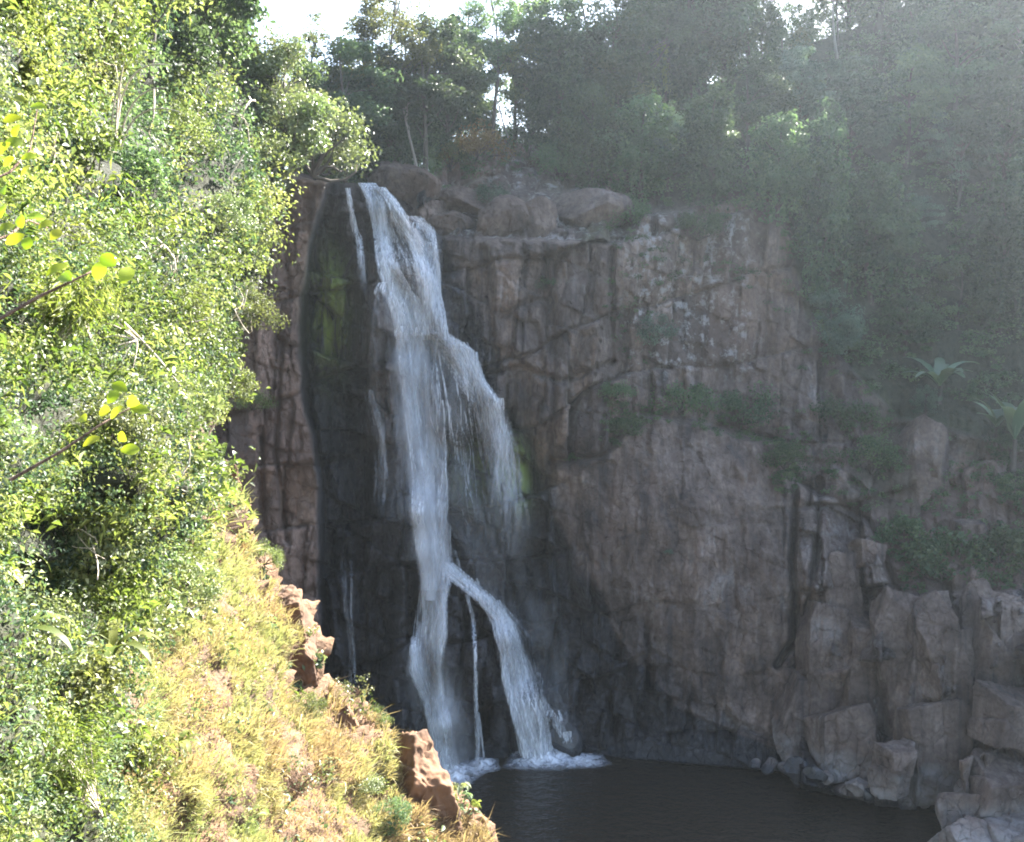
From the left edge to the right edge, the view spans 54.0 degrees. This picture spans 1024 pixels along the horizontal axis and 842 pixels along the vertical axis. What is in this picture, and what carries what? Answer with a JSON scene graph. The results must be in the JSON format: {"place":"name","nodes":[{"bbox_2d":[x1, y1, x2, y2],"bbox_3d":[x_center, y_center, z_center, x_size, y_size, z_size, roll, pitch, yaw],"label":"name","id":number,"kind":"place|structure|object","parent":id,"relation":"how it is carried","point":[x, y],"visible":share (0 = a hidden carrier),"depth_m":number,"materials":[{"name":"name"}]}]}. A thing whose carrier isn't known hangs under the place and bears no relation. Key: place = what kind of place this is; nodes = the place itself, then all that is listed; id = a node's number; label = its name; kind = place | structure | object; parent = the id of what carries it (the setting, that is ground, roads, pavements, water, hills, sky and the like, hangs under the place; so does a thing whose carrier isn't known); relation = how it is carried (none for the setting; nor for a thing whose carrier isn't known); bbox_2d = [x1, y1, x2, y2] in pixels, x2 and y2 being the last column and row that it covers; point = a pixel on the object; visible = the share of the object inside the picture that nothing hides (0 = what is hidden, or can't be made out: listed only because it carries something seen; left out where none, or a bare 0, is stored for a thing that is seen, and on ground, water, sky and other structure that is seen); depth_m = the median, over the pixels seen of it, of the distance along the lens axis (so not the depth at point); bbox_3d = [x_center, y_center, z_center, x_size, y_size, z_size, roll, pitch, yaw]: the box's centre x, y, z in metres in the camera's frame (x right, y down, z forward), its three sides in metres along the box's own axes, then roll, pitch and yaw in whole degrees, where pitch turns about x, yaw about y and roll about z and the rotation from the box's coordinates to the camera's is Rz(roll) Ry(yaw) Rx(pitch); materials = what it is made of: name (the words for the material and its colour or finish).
{"place":"outdoors","nodes":[
{"label":"outdoors","id":0,"kind":"place"},
{"bbox_2d":[0,253,134,320],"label":"leafy twig","id":1,"kind":"object","parent":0,"point":[99,270],"visible":1,"depth_m":6.03,"materials":[{"name":"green plant"}]},
{"bbox_2d":[0,0,504,841],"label":"bank","id":2,"kind":"structure","parent":0,"point":[366,730],"depth_m":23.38,"materials":[{"name":"plant"}]},
{"bbox_2d":[0,0,65,139],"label":"tree","id":3,"kind":"object","parent":2,"relation":"on","point":[51,29],"visible":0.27,"depth_m":18.61,"materials":[{"name":"green plant"}]},
{"bbox_2d":[8,521,86,613],"bbox_3d":[-6.183,1.675,12.556,1.667,1.012,1.744,-11,37,-41],"label":"shrub","id":4,"kind":"object","parent":2,"relation":"on","point":[69,559],"visible":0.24,"depth_m":12.61,"materials":[{"name":"green plant"}]},
{"bbox_2d":[7,578,92,693],"bbox_3d":[-5.215,2.287,10.790,1.407,0.817,1.345,31,24,23],"label":"shrub","id":5,"kind":"object","parent":2,"relation":"on","point":[68,623],"visible":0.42,"depth_m":10.90,"materials":[{"name":"green plant"}]},
{"bbox_2d":[12,230,127,352],"bbox_3d":[-6.137,-1.782,13.927,1.677,1.832,1.728,-3,6,-27],"label":"shrub","id":6,"kind":"object","parent":2,"relation":"on","point":[80,314],"visible":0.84,"depth_m":13.78,"materials":[{"name":"green plant"}]},
{"bbox_2d":[33,702,121,816],"bbox_3d":[-4.689,3.596,10.756,1.122,1.231,1.315,1,5,16],"label":"shrub","id":7,"kind":"object","parent":2,"relation":"on","point":[87,772],"visible":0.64,"depth_m":10.61,"materials":[{"name":"green plant"}]},
{"bbox_2d":[9,381,149,480],"bbox_3d":[-2.790,0.075,6.506,0.780,0.647,0.625,-3,6,-35],"label":"leafy twig","id":8,"kind":"object","parent":2,"relation":"on","point":[134,405],"visible":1,"depth_m":6.56,"materials":[{"name":"green plant"}]},
{"bbox_2d":[46,111,132,182],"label":"shrub","id":9,"kind":"object","parent":2,"relation":"on","point":[96,137],"visible":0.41,"depth_m":22.39,"materials":[{"name":"green plant"}]},
{"bbox_2d":[52,641,128,716],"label":"shrub","id":10,"kind":"object","parent":2,"relation":"on","point":[104,673],"visible":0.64,"depth_m":12.70,"materials":[{"name":"green plant"}]},
{"bbox_2d":[74,0,144,114],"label":"tree","id":11,"kind":"object","parent":2,"relation":"on","point":[120,24],"visible":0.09,"depth_m":27.11,"materials":[{"name":"green plant"}]},
{"bbox_2d":[66,386,177,473],"bbox_3d":[-4.988,0.094,13.059,1.550,0.900,1.482,27,-4,-30],"label":"shrub","id":12,"kind":"object","parent":2,"relation":"on","point":[121,422],"visible":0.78,"depth_m":12.82,"materials":[{"name":"green plant"}]},
{"bbox_2d":[93,136,177,224],"bbox_3d":[-10.859,-6.862,28.140,3.074,1.866,3.215,3,-24,-39],"label":"shrub","id":13,"kind":"object","parent":2,"relation":"on","point":[148,166],"visible":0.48,"depth_m":28.01,"materials":[{"name":"green plant"}]},
{"bbox_2d":[99,726,188,834],"bbox_3d":[-5.688,5.075,14.661,1.960,0.982,2.093,-9,35,-29],"label":"shrub","id":14,"kind":"object","parent":2,"relation":"on","point":[138,753],"visible":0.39,"depth_m":14.73,"materials":[{"name":"green plant"}]},
{"bbox_2d":[156,14,220,85],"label":"shrub","id":15,"kind":"object","parent":2,"relation":"on","point":[193,38],"visible":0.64,"depth_m":42.65,"materials":[{"name":"green plant"}]},
{"bbox_2d":[149,94,230,161],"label":"shrub","id":16,"kind":"object","parent":2,"relation":"on","point":[190,119],"visible":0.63,"depth_m":39.75,"materials":[{"name":"green plant"}]},
{"bbox_2d":[168,548,227,609],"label":"shrub","id":17,"kind":"object","parent":2,"relation":"on","point":[210,592],"visible":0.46,"depth_m":22.25,"materials":[{"name":"green plant"}]},
{"bbox_2d":[164,0,276,108],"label":"tree","id":18,"kind":"object","parent":2,"relation":"on","point":[247,11],"visible":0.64,"depth_m":47.53,"materials":[{"name":"green plant"}]},
{"bbox_2d":[200,183,263,236],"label":"shrub","id":19,"kind":"object","parent":2,"relation":"on","point":[235,206],"visible":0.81,"depth_m":41.79,"materials":[{"name":"green plant"}]},
{"bbox_2d":[0,0,490,841],"bbox_3d":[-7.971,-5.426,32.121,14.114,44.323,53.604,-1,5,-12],"label":"ground cover","id":20,"kind":"object","parent":2,"relation":"on","point":[198,544],"visible":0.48,"depth_m":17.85,"materials":[{"name":"green plant"}]},
{"bbox_2d":[222,277,290,334],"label":"shrub","id":21,"kind":"object","parent":2,"relation":"on","point":[249,311],"visible":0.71,"depth_m":44.33,"materials":[{"name":"green plant"}]},
{"bbox_2d":[243,27,328,99],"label":"shrub","id":22,"kind":"object","parent":2,"relation":"on","point":[278,52],"visible":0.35,"depth_m":55.11,"materials":[{"name":"green plant"}]},
{"bbox_2d":[250,72,332,149],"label":"shrub","id":23,"kind":"object","parent":2,"relation":"on","point":[278,99],"visible":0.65,"depth_m":54.15,"materials":[{"name":"green plant"}]},
{"bbox_2d":[240,52,343,185],"bbox_3d":[-12.764,-16.623,55.815,6.322,7.183,5.904,4,6,35],"label":"tree","id":24,"kind":"object","parent":2,"relation":"on","point":[311,142],"visible":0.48,"depth_m":55.16,"materials":[{"name":"green plant"}]},
{"bbox_2d":[272,584,319,685],"bbox_3d":[-8.165,8.010,37.379,1.896,3.781,2.796,-13,9,-16],"label":"rock","id":25,"kind":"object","parent":2,"relation":"on","point":[292,594],"visible":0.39,"depth_m":36.46,"materials":[{"name":"brown stone"}]},
{"bbox_2d":[290,92,381,182],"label":"shrub","id":26,"kind":"object","parent":2,"relation":"on","point":[316,170],"visible":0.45,"depth_m":72.43,"materials":[{"name":"green plant"}]},
{"bbox_2d":[392,729,462,839],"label":"earth bluff","id":27,"kind":"structure","parent":2,"relation":"on","point":[427,777],"depth_m":33.60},
{"bbox_2d":[249,0,902,169],"label":"sky","id":28,"kind":"structure","parent":0,"point":[288,12],"materials":[{"name":"white"}]},
{"bbox_2d":[209,1,1023,814],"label":"cliff","id":29,"kind":"structure","parent":0,"point":[643,645],"depth_m":82.84,"materials":[{"name":"stone"}]},
{"bbox_2d":[285,8,349,94],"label":"tree","id":30,"kind":"object","parent":29,"relation":"on","point":[313,50],"visible":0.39,"depth_m":83.61,"materials":[{"name":"green plant"}]},
{"bbox_2d":[293,34,405,182],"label":"tree","id":31,"kind":"object","parent":29,"relation":"on","point":[374,112],"visible":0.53,"depth_m":81.82,"materials":[{"name":"green plant"}]},
{"bbox_2d":[357,83,430,174],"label":"tree","id":32,"kind":"object","parent":29,"relation":"on","point":[396,136],"visible":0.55,"depth_m":85.52,"materials":[{"name":"green plant"}]},
{"bbox_2d":[350,0,447,146],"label":"tree","id":33,"kind":"object","parent":29,"relation":"on","point":[417,52],"visible":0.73,"depth_m":85.14,"materials":[{"name":"green plant"}]},
{"bbox_2d":[367,161,441,203],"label":"boulder","id":34,"kind":"object","parent":29,"relation":"on","point":[407,183],"visible":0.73,"depth_m":84.67,"materials":[{"name":"stone"}]},
{"bbox_2d":[370,11,492,170],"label":"tree","id":35,"kind":"object","parent":29,"relation":"on","point":[445,94],"visible":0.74,"depth_m":85.92,"materials":[{"name":"green plant"}]},
{"bbox_2d":[408,13,498,168],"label":"tree","id":36,"kind":"object","parent":29,"relation":"on","point":[489,74],"visible":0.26,"depth_m":92.58,"materials":[{"name":"green plant"}]},
{"bbox_2d":[345,183,596,781],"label":"waterfall","id":37,"kind":"structure","parent":29,"relation":"on","point":[528,727],"depth_m":80.97,"materials":[{"name":"white liquid"}]},
{"bbox_2d":[437,117,515,164],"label":"shrub","id":38,"kind":"object","parent":29,"relation":"on","point":[475,143],"visible":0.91,"depth_m":92.16,"materials":[{"name":"green plant"}]},
{"bbox_2d":[460,0,536,147],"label":"tree","id":39,"kind":"object","parent":29,"relation":"on","point":[507,23],"visible":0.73,"depth_m":93.61,"materials":[{"name":"green plant"}]},
{"bbox_2d":[476,194,529,235],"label":"boulder","id":40,"kind":"object","parent":29,"relation":"on","point":[504,215],"visible":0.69,"depth_m":84.59,"materials":[{"name":"stone"}]},
{"bbox_2d":[486,42,550,147],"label":"tree","id":41,"kind":"object","parent":29,"relation":"on","point":[506,68],"visible":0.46,"depth_m":95.52,"materials":[{"name":"green plant"}]},
{"bbox_2d":[500,60,560,145],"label":"tree","id":42,"kind":"object","parent":29,"relation":"on","point":[524,116],"visible":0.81,"depth_m":95.65,"materials":[{"name":"green plant"}]},
{"bbox_2d":[489,0,586,134],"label":"tree","id":43,"kind":"object","parent":29,"relation":"on","point":[520,32],"visible":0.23,"depth_m":96.00,"materials":[{"name":"green plant"}]},
{"bbox_2d":[518,196,557,237],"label":"boulder","id":44,"kind":"object","parent":29,"relation":"on","point":[543,214],"visible":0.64,"depth_m":85.46,"materials":[{"name":"stone"}]},
{"bbox_2d":[520,0,595,151],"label":"tree","id":45,"kind":"object","parent":29,"relation":"on","point":[558,80],"visible":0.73,"depth_m":94.75,"materials":[{"name":"green plant"}]},
{"bbox_2d":[552,81,627,188],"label":"tree","id":46,"kind":"object","parent":29,"relation":"on","point":[595,148],"visible":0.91,"depth_m":91.44,"materials":[{"name":"green plant"}]},
{"bbox_2d":[554,0,631,78],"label":"tree","id":47,"kind":"object","parent":29,"relation":"on","point":[597,3],"visible":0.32,"depth_m":97.03,"materials":[{"name":"green plant"}]},
{"bbox_2d":[552,188,635,226],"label":"boulder","id":48,"kind":"object","parent":29,"relation":"on","point":[584,207],"visible":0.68,"depth_m":86.84,"materials":[{"name":"grey stone"}]},
{"bbox_2d":[571,0,669,155],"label":"tree","id":49,"kind":"object","parent":29,"relation":"on","point":[627,62],"visible":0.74,"depth_m":94.77,"materials":[{"name":"green plant"}]},
{"bbox_2d":[594,89,687,202],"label":"tree","id":50,"kind":"object","parent":29,"relation":"on","point":[637,155],"visible":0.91,"depth_m":90.36,"materials":[{"name":"green plant"}]},
{"bbox_2d":[589,0,696,132],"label":"tree","id":51,"kind":"object","parent":29,"relation":"on","point":[684,31],"visible":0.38,"depth_m":100.31,"materials":[{"name":"green plant"}]},
{"bbox_2d":[297,0,1023,405],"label":"undergrowth","id":52,"kind":"object","parent":29,"relation":"on","point":[793,8],"visible":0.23,"depth_m":94.86,"materials":[{"name":"green plant"}]},
{"bbox_2d":[637,102,693,201],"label":"tree","id":53,"kind":"object","parent":29,"relation":"on","point":[673,127],"visible":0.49,"depth_m":90.84,"materials":[{"name":"green plant"}]},
{"bbox_2d":[632,0,712,115],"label":"tree","id":54,"kind":"object","parent":29,"relation":"on","point":[679,79],"visible":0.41,"depth_m":102.97,"materials":[{"name":"green plant"}]},
{"bbox_2d":[644,380,726,415],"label":"shrub","id":55,"kind":"object","parent":29,"relation":"on","point":[698,390],"visible":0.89,"depth_m":84.91,"materials":[{"name":"green plant"}]},
{"bbox_2d":[630,0,762,99],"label":"tree","id":56,"kind":"object","parent":29,"relation":"on","point":[735,20],"visible":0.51,"depth_m":106.45,"materials":[{"name":"green plant"}]},
{"bbox_2d":[676,76,742,213],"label":"tree","id":57,"kind":"object","parent":29,"relation":"on","point":[708,156],"visible":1,"depth_m":86.98,"materials":[{"name":"green plant"}]},
{"bbox_2d":[684,0,753,88],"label":"tree","id":58,"kind":"object","parent":29,"relation":"on","point":[727,52],"visible":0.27,"depth_m":109.67,"materials":[{"name":"green plant"}]},
{"bbox_2d":[714,380,781,426],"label":"shrub","id":59,"kind":"object","parent":29,"relation":"on","point":[734,400],"visible":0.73,"depth_m":86.35,"materials":[{"name":"green plant"}]},
{"bbox_2d":[704,55,804,169],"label":"tree","id":60,"kind":"object","parent":29,"relation":"on","point":[782,102],"visible":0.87,"depth_m":95.05,"materials":[{"name":"green plant"}]},
{"bbox_2d":[733,108,823,226],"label":"tree","id":61,"kind":"object","parent":29,"relation":"on","point":[778,163],"visible":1,"depth_m":87.88,"materials":[{"name":"green plant"}]},
{"bbox_2d":[771,670,809,761],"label":"rock fin","id":62,"kind":"object","parent":29,"relation":"on","point":[791,711],"visible":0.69,"depth_m":79.08,"materials":[{"name":"grey stone"}]},
{"bbox_2d":[764,45,836,130],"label":"tree","id":63,"kind":"object","parent":29,"relation":"on","point":[797,67],"visible":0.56,"depth_m":99.32,"materials":[{"name":"green plant"}]},
{"bbox_2d":[599,200,1023,593],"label":"creepers","id":64,"kind":"object","parent":29,"relation":"on","point":[790,474],"visible":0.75,"depth_m":84.16,"materials":[{"name":"green plant"}]},
{"bbox_2d":[785,96,856,305],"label":"tree","id":65,"kind":"object","parent":29,"relation":"on","point":[824,218],"visible":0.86,"depth_m":89.03,"materials":[{"name":"green plant"}]},
{"bbox_2d":[794,600,849,715],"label":"rock slab","id":66,"kind":"object","parent":29,"relation":"on","point":[818,634],"visible":0.66,"depth_m":78.47,"materials":[{"name":"grey stone"}]},
{"bbox_2d":[806,288,866,359],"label":"tree","id":67,"kind":"object","parent":29,"relation":"on","point":[840,342],"visible":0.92,"depth_m":88.49,"materials":[{"name":"green plant"}]},
{"bbox_2d":[803,703,876,783],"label":"boulder","id":68,"kind":"object","parent":29,"relation":"on","point":[841,740],"visible":0.94,"depth_m":75.29,"materials":[{"name":"grey stone"}]},
{"bbox_2d":[820,551,862,669],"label":"rock slab","id":69,"kind":"object","parent":29,"relation":"on","point":[845,592],"visible":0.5,"depth_m":78.69,"materials":[{"name":"grey stone"}]},
{"bbox_2d":[814,390,882,431],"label":"shrub","id":70,"kind":"object","parent":29,"relation":"on","point":[830,410],"visible":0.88,"depth_m":85.89,"materials":[{"name":"green plant"}]},
{"bbox_2d":[809,0,888,33],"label":"tree","id":71,"kind":"object","parent":29,"relation":"on","point":[855,4],"visible":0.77,"depth_m":119.63,"materials":[{"name":"green plant"}]},
{"bbox_2d":[797,54,905,189],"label":"tree","id":72,"kind":"object","parent":29,"relation":"on","point":[876,135],"visible":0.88,"depth_m":96.21,"materials":[{"name":"green plant"}]},
{"bbox_2d":[843,604,883,726],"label":"rock slab","id":73,"kind":"object","parent":29,"relation":"on","point":[861,685],"visible":0.28,"depth_m":77.15,"materials":[{"name":"grey stone"}]},
{"bbox_2d":[837,429,907,475],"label":"shrub","id":74,"kind":"object","parent":29,"relation":"on","point":[872,445],"visible":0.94,"depth_m":84.03,"materials":[{"name":"green plant"}]},
{"bbox_2d":[830,161,925,305],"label":"tree","id":75,"kind":"object","parent":29,"relation":"on","point":[881,202],"visible":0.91,"depth_m":90.70,"materials":[{"name":"green plant"}]},
{"bbox_2d":[867,737,916,800],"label":"boulder","id":76,"kind":"object","parent":29,"relation":"on","point":[890,770],"visible":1,"depth_m":70.81,"materials":[{"name":"grey stone"}]},
{"bbox_2d":[869,586,917,710],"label":"rock slab","id":77,"kind":"object","parent":29,"relation":"on","point":[890,612],"visible":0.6,"depth_m":74.98,"materials":[{"name":"grey stone"}]},
{"bbox_2d":[872,42,961,167],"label":"tree","id":78,"kind":"object","parent":29,"relation":"on","point":[924,63],"visible":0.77,"depth_m":101.21,"materials":[{"name":"green plant"}]},
{"bbox_2d":[891,590,951,707],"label":"rock slab","id":79,"kind":"object","parent":29,"relation":"on","point":[910,669],"visible":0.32,"depth_m":74.25,"materials":[{"name":"grey stone"}]},
{"bbox_2d":[898,414,949,506],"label":"rock pillar","id":80,"kind":"object","parent":29,"relation":"on","point":[924,439],"visible":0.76,"depth_m":84.66,"materials":[{"name":"grey stone"}]},
{"bbox_2d":[879,0,970,90],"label":"tree","id":81,"kind":"object","parent":29,"relation":"on","point":[913,8],"visible":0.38,"depth_m":110.91,"materials":[{"name":"green plant"}]},
{"bbox_2d":[892,698,972,805],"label":"rock slab","id":82,"kind":"object","parent":29,"relation":"on","point":[936,732],"visible":0.79,"depth_m":72.02,"materials":[{"name":"grey stone"}]},
{"bbox_2d":[907,590,973,708],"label":"rock slab","id":83,"kind":"object","parent":29,"relation":"on","point":[933,618],"visible":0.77,"depth_m":72.35,"materials":[{"name":"grey stone"}]},
{"bbox_2d":[897,521,996,582],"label":"shrub","id":84,"kind":"object","parent":29,"relation":"on","point":[926,565],"visible":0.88,"depth_m":78.71,"materials":[{"name":"green plant"}]},
{"bbox_2d":[935,792,981,829],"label":"boulder","id":85,"kind":"object","parent":29,"relation":"on","point":[951,807],"visible":0.56,"depth_m":67.54,"materials":[{"name":"grey stone"}]},
{"bbox_2d":[898,0,1019,128],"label":"tree","id":86,"kind":"object","parent":29,"relation":"on","point":[964,81],"visible":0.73,"depth_m":105.81,"materials":[{"name":"green plant"}]},
{"bbox_2d":[916,110,1002,217],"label":"tree","id":87,"kind":"object","parent":29,"relation":"on","point":[960,166],"visible":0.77,"depth_m":100.31,"materials":[{"name":"green plant"}]},
{"bbox_2d":[927,815,992,841],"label":"boulder","id":88,"kind":"object","parent":29,"relation":"on","point":[967,828],"visible":0.9,"depth_m":65.17,"materials":[{"name":"grey stone"}]},
{"bbox_2d":[956,578,991,640],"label":"rock slab","id":89,"kind":"object","parent":29,"relation":"on","point":[973,592],"visible":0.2,"depth_m":73.73,"materials":[{"name":"grey stone"}]},
{"bbox_2d":[933,0,1023,107],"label":"tree","id":90,"kind":"object","parent":29,"relation":"on","point":[1012,10],"visible":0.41,"depth_m":106.99,"materials":[{"name":"green plant"}]},
{"bbox_2d":[939,63,1023,205],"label":"tree","id":91,"kind":"object","parent":29,"relation":"on","point":[996,97],"visible":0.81,"depth_m":97.99,"materials":[{"name":"green plant"}]},
{"bbox_2d":[953,747,1023,818],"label":"boulder","id":92,"kind":"object","parent":29,"relation":"on","point":[997,783],"visible":0.63,"depth_m":67.79,"materials":[{"name":"grey stone"}]},
{"bbox_2d":[964,523,1023,568],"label":"shrub","id":93,"kind":"object","parent":29,"relation":"on","point":[1015,538],"visible":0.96,"depth_m":78.17,"materials":[{"name":"green plant"}]},
{"bbox_2d":[965,180,1023,334],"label":"tree","id":94,"kind":"object","parent":29,"relation":"on","point":[1004,272],"visible":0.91,"depth_m":92.25,"materials":[{"name":"green plant"}]},
{"bbox_2d":[972,613,1017,750],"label":"rock slab","id":95,"kind":"object","parent":29,"relation":"on","point":[985,639],"visible":0.45,"depth_m":71.86,"materials":[{"name":"grey stone"}]},
{"bbox_2d":[967,679,1023,755],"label":"boulder","id":96,"kind":"object","parent":29,"relation":"on","point":[996,719],"visible":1,"depth_m":69.22,"materials":[{"name":"grey stone"}]},
{"bbox_2d":[975,131,1023,280],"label":"tree","id":97,"kind":"object","parent":29,"relation":"on","point":[1015,180],"visible":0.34,"depth_m":94.47,"materials":[{"name":"green plant"}]},
{"bbox_2d":[983,813,1023,841],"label":"boulder","id":98,"kind":"object","parent":29,"relation":"on","point":[1004,827],"visible":0.79,"depth_m":65.73,"materials":[{"name":"grey stone"}]},
{"bbox_2d":[998,599,1023,674],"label":"rock slab","id":99,"kind":"object","parent":29,"relation":"on","point":[1011,628],"visible":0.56,"depth_m":71.92,"materials":[{"name":"grey stone"}]},
{"bbox_2d":[449,746,941,841],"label":"pool water","id":100,"kind":"structure","parent":0,"point":[604,798],"depth_m":74.42,"materials":[{"name":"grey liquid"}]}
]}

